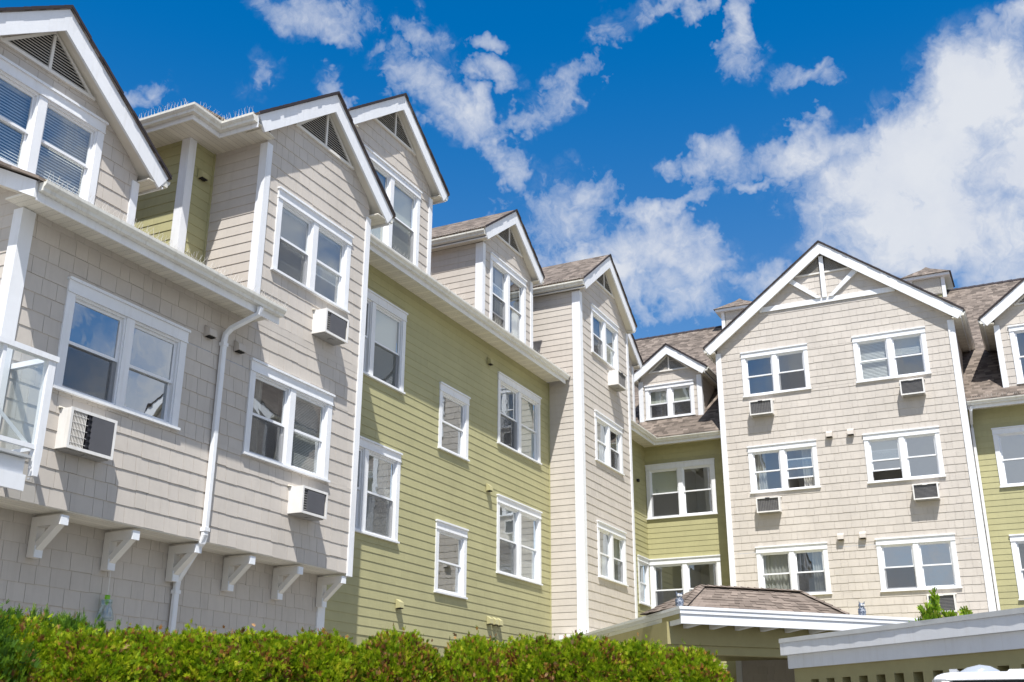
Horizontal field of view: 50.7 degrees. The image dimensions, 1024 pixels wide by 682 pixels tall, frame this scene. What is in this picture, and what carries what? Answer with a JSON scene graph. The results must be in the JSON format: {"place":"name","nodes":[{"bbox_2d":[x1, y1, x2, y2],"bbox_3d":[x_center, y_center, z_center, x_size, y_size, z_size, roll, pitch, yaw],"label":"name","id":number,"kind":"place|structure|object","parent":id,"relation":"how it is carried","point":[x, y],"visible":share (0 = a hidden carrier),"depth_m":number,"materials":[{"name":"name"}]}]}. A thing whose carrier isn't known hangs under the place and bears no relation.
{"place":"outdoors","nodes":[
{"label":"outdoors","id":0,"kind":"place"},
{"bbox_2d":[0,0,1023,601],"label":"sky","id":1,"kind":"structure","parent":0,"point":[704,147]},
{"label":"ground","id":2,"kind":"structure","parent":0,"visible":0},
{"bbox_2d":[0,607,68,681],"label":"cedar shrub","id":3,"kind":"object","parent":2,"relation":"on","point":[43,638],"visible":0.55,"depth_m":7.84,"materials":[{"name":"green plant"}]},
{"bbox_2d":[0,598,68,681],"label":"yew shrub","id":4,"kind":"object","parent":2,"relation":"on","point":[27,653],"visible":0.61,"depth_m":7.62,"materials":[{"name":"green plant"}]},
{"bbox_2d":[17,603,120,678],"bbox_3d":[-3.593,3.322,8.140,1.107,2.629,1.056,-9,-22,25],"label":"yew shrub","id":5,"kind":"object","parent":2,"relation":"on","point":[72,621],"visible":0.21,"depth_m":8.46,"materials":[{"name":"green plant"}]},
{"bbox_2d":[13,622,152,681],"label":"cedar shrub","id":6,"kind":"object","parent":2,"relation":"on","point":[93,656],"visible":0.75,"depth_m":7.93,"materials":[{"name":"green plant"}]},
{"bbox_2d":[88,621,185,681],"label":"cedar shrub","id":7,"kind":"object","parent":2,"relation":"on","point":[148,640],"visible":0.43,"depth_m":8.23,"materials":[{"name":"green plant"}]},
{"bbox_2d":[151,618,247,681],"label":"cedar shrub","id":8,"kind":"object","parent":2,"relation":"on","point":[198,656],"visible":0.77,"depth_m":8.40,"materials":[{"name":"green plant"}]},
{"bbox_2d":[192,623,315,681],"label":"cedar shrub","id":9,"kind":"object","parent":2,"relation":"on","point":[259,649],"visible":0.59,"depth_m":8.64,"materials":[{"name":"green plant"}]},
{"bbox_2d":[261,626,371,681],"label":"cedar shrub","id":10,"kind":"object","parent":2,"relation":"on","point":[326,656],"visible":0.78,"depth_m":8.85,"materials":[{"name":"green plant"}]},
{"bbox_2d":[343,623,448,681],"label":"cedar shrub","id":11,"kind":"object","parent":2,"relation":"on","point":[393,655],"visible":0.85,"depth_m":9.23,"materials":[{"name":"green plant"}]},
{"bbox_2d":[441,625,519,681],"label":"cedar shrub","id":12,"kind":"object","parent":2,"relation":"on","point":[475,658],"visible":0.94,"depth_m":9.47,"materials":[{"name":"green plant"}]},
{"bbox_2d":[0,5,1023,681],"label":"apartment building","id":13,"kind":"structure","parent":2,"relation":"on","point":[488,423],"depth_m":21.71,"materials":[{"name":"beige wood"}]},
{"bbox_2d":[0,335,59,490],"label":"balcony","id":14,"kind":"structure","parent":13,"relation":"attached to","point":[12,475],"depth_m":11.32,"materials":[{"name":"white paint"}]},
{"bbox_2d":[0,54,108,204],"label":"window","id":15,"kind":"structure","parent":13,"relation":"in","point":[35,117],"depth_m":14.47,"materials":[{"name":"white plastic"}]},
{"bbox_2d":[54,406,117,461],"bbox_3d":[-5.032,1.104,12.669,0.317,0.535,0.750,-9,-22,25],"label":"air conditioner","id":16,"kind":"object","parent":13,"relation":"attached to","point":[85,434],"visible":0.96,"depth_m":12.55,"materials":[{"name":"white metal"}]},
{"bbox_2d":[104,572,110,604],"bbox_3d":[-4.948,3.082,13.223,0.216,0.660,0.216,-9,-22,25],"label":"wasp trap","id":17,"kind":"object","parent":13,"relation":"hanging from","point":[107,598],"visible":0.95,"depth_m":13.18,"materials":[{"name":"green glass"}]},
{"bbox_2d":[52,276,190,430],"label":"window","id":18,"kind":"structure","parent":13,"relation":"in","point":[115,353],"depth_m":13.74,"materials":[{"name":"white plastic"}]},
{"bbox_2d":[241,358,335,482],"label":"window","id":19,"kind":"structure","parent":13,"relation":"in","point":[283,425],"depth_m":16.48,"materials":[{"name":"white plastic"}]},
{"bbox_2d":[287,485,327,520],"bbox_3d":[-3.118,2.444,16.238,0.381,0.460,0.680,-9,-22,25],"label":"air conditioner","id":20,"kind":"object","parent":13,"relation":"attached to","point":[307,503],"visible":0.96,"depth_m":16.05,"materials":[{"name":"white metal"}]},
{"bbox_2d":[270,186,353,313],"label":"window","id":21,"kind":"structure","parent":13,"relation":"in","point":[307,245],"depth_m":17.69,"materials":[{"name":"white plastic"}]},
{"bbox_2d":[311,308,348,345],"bbox_3d":[-2.985,-0.219,17.478,0.381,0.455,0.680,-9,-22,25],"label":"air conditioner","id":22,"kind":"object","parent":13,"relation":"attached to","point":[329,326],"visible":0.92,"depth_m":17.29,"materials":[{"name":"white metal"}]},
{"bbox_2d":[339,272,407,393],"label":"window","id":23,"kind":"structure","parent":13,"relation":"in","point":[382,364],"depth_m":21.33,"materials":[{"name":"white plastic"}]},
{"bbox_2d":[355,436,402,543],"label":"window","id":24,"kind":"structure","parent":13,"relation":"in","point":[377,512],"depth_m":20.37,"materials":[{"name":"white glass"}]},
{"bbox_2d":[364,144,422,267],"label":"window","id":25,"kind":"structure","parent":13,"relation":"in","point":[400,192],"depth_m":22.67,"materials":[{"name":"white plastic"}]},
{"bbox_2d":[433,519,468,598],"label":"window","id":26,"kind":"structure","parent":13,"relation":"in","point":[450,577],"depth_m":22.69,"materials":[{"name":"white plastic"}]},
{"bbox_2d":[437,382,470,461],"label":"window","id":27,"kind":"structure","parent":13,"relation":"in","point":[454,405],"depth_m":23.68,"materials":[{"name":"white plastic"}]},
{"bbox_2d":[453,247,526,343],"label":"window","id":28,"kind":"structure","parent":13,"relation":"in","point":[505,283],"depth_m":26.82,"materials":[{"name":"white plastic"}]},
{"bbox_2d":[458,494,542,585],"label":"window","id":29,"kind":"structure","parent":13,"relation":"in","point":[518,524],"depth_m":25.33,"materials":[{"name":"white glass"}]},
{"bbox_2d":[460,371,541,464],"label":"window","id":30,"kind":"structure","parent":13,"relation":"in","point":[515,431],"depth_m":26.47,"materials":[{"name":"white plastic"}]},
{"bbox_2d":[590,303,618,369],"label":"window","id":31,"kind":"structure","parent":13,"relation":"in","point":[603,328],"depth_m":29.97,"materials":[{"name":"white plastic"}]},
{"bbox_2d":[594,410,624,475],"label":"window","id":32,"kind":"structure","parent":13,"relation":"in","point":[606,430],"depth_m":29.03,"materials":[{"name":"white plastic"}]},
{"bbox_2d":[597,520,628,586],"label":"window","id":33,"kind":"structure","parent":13,"relation":"in","point":[610,566],"depth_m":28.03,"materials":[{"name":"white plastic"}]},
{"bbox_2d":[607,369,626,391],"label":"air conditioner","id":34,"kind":"object","parent":13,"relation":"attached to","point":[617,380],"visible":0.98,"depth_m":29.69,"materials":[{"name":"white metal"}]},
{"bbox_2d":[637,555,651,606],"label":"window","id":35,"kind":"structure","parent":13,"relation":"in","point":[642,561],"depth_m":32.70,"materials":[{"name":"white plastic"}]},
{"bbox_2d":[644,379,695,420],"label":"window","id":36,"kind":"structure","parent":13,"relation":"in","point":[673,395],"depth_m":35.04,"materials":[{"name":"white plastic"}]},
{"bbox_2d":[645,458,717,519],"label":"window","id":37,"kind":"structure","parent":13,"relation":"in","point":[682,488],"depth_m":33.88,"materials":[{"name":"grey glass"}]},
{"bbox_2d":[649,554,721,608],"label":"window","id":38,"kind":"structure","parent":13,"relation":"in","point":[668,576],"depth_m":33.03,"materials":[{"name":"white plastic"}]},
{"bbox_2d":[749,398,774,417],"bbox_3d":[7.463,2.016,32.202,0.730,0.490,0.381,-9,-22,25],"label":"air conditioner","id":39,"kind":"object","parent":13,"relation":"attached to","point":[761,408],"visible":1,"depth_m":32.07,"materials":[{"name":"white metal"}]},
{"bbox_2d":[756,496,781,514],"bbox_3d":[7.443,4.757,31.224,0.730,0.490,0.351,-9,-22,25],"label":"air conditioner","id":40,"kind":"object","parent":13,"relation":"attached to","point":[768,505],"visible":1,"depth_m":31.10,"materials":[{"name":"white metal"}]},
{"bbox_2d":[740,343,811,397],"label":"window","id":41,"kind":"structure","parent":13,"relation":"in","point":[783,369],"depth_m":32.94,"materials":[{"name":"white plastic"}]},
{"bbox_2d":[747,439,820,493],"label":"window","id":42,"kind":"structure","parent":13,"relation":"in","point":[786,466],"depth_m":31.71,"materials":[{"name":"white plastic"}]},
{"bbox_2d":[755,542,831,594],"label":"window","id":43,"kind":"structure","parent":13,"relation":"in","point":[804,567],"depth_m":30.66,"materials":[{"name":"glass"}]},
{"bbox_2d":[851,326,931,382],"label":"window","id":44,"kind":"structure","parent":13,"relation":"in","point":[900,353],"depth_m":31.29,"materials":[{"name":"white plastic"}]},
{"bbox_2d":[862,426,945,483],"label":"window","id":45,"kind":"structure","parent":13,"relation":"in","point":[914,453],"depth_m":30.45,"materials":[{"name":"white plastic"}]},
{"bbox_2d":[899,377,925,397],"bbox_3d":[11.303,1.326,30.440,0.690,0.500,0.381,-9,-22,25],"label":"air conditioner","id":46,"kind":"object","parent":13,"relation":"attached to","point":[913,387],"visible":1,"depth_m":30.31,"materials":[{"name":"white metal"}]},
{"bbox_2d":[875,533,963,591],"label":"window","id":47,"kind":"structure","parent":13,"relation":"in","point":[921,562],"depth_m":29.50,"materials":[{"name":"white glass"}]},
{"bbox_2d":[912,482,939,501],"bbox_3d":[11.294,4.120,29.419,0.710,0.490,0.381,-9,-22,25],"label":"air conditioner","id":48,"kind":"object","parent":13,"relation":"attached to","point":[929,491],"visible":1,"depth_m":29.29,"materials":[{"name":"white metal"}]},
{"bbox_2d":[927,593,957,613],"bbox_3d":[11.316,6.909,28.383,0.740,0.520,0.381,-9,-22,25],"label":"air conditioner","id":49,"kind":"object","parent":13,"relation":"attached to","point":[947,602],"visible":0.65,"depth_m":28.20,"materials":[{"name":"white metal"}]},
{"bbox_2d":[991,425,1023,487],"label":"window","id":50,"kind":"structure","parent":13,"relation":"in","point":[1009,440],"depth_m":30.20,"materials":[{"name":"grey glass"}]},
{"bbox_2d":[1007,324,1023,384],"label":"window","id":51,"kind":"structure","parent":13,"relation":"in","point":[1016,332],"depth_m":30.25,"materials":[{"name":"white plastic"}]},
{"bbox_2d":[1009,534,1023,599],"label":"window","id":52,"kind":"structure","parent":13,"relation":"in","point":[1017,540],"depth_m":28.74,"materials":[{"name":"white plastic"}]},
{"bbox_2d":[499,633,580,681],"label":"cedar shrub","id":53,"kind":"object","parent":2,"relation":"on","point":[528,657],"visible":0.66,"depth_m":9.59,"materials":[{"name":"green plant"}]},
{"bbox_2d":[539,629,629,681],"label":"cedar shrub","id":54,"kind":"object","parent":2,"relation":"on","point":[587,656],"visible":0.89,"depth_m":9.66,"materials":[{"name":"green plant"}]},
{"bbox_2d":[590,632,679,681],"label":"cedar shrub","id":55,"kind":"object","parent":2,"relation":"on","point":[647,660],"visible":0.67,"depth_m":9.66,"materials":[{"name":"green plant"}]},
{"bbox_2d":[649,637,734,681],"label":"cedar shrub","id":56,"kind":"object","parent":2,"relation":"on","point":[693,664],"visible":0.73,"depth_m":9.81,"materials":[{"name":"green plant"}]},
{"bbox_2d":[584,584,919,660],"bbox_3d":[5.581,8.185,24.021,8.197,4.352,12.144,-9,-22,25],"label":"entrance canopy","id":57,"kind":"object","parent":2,"relation":"on","point":[732,623],"visible":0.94,"depth_m":20.43,"materials":[{"name":"white paint"}]},
{"bbox_2d":[675,591,683,606],"bbox_3d":[3.048,4.700,19.666,0.160,0.287,0.155,2,-20,-5],"label":"owl decoy","id":58,"kind":"object","parent":57,"relation":"on","point":[679,600],"visible":0.95,"depth_m":19.62,"materials":[{"name":"plastic"}]},
{"bbox_2d":[858,601,865,614],"bbox_3d":[6.819,5.217,21.047,0.160,0.287,0.155,5,-21,-13],"label":"owl decoy","id":59,"kind":"object","parent":57,"relation":"on","point":[861,609],"visible":0.98,"depth_m":21.00,"materials":[{"name":"plastic"}]},
{"bbox_2d":[779,607,1023,681],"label":"carport","id":60,"kind":"object","parent":2,"relation":"on","point":[929,650],"visible":0.98,"depth_m":13.04,"materials":[{"name":"white paint"}]},
{"bbox_2d":[908,587,972,621],"bbox_3d":[6.861,5.853,16.832,1.348,3.957,1.387,-9,-22,25],"label":"leafy shrub","id":61,"kind":"object","parent":2,"relation":"on","point":[934,609],"visible":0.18,"depth_m":17.30,"materials":[{"name":"green plant"}]},
{"bbox_2d":[932,665,1023,681],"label":"parked car","id":62,"kind":"object","parent":2,"relation":"on","point":[980,673],"visible":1,"depth_m":5.27,"materials":[{"name":"white paint"}]}
]}

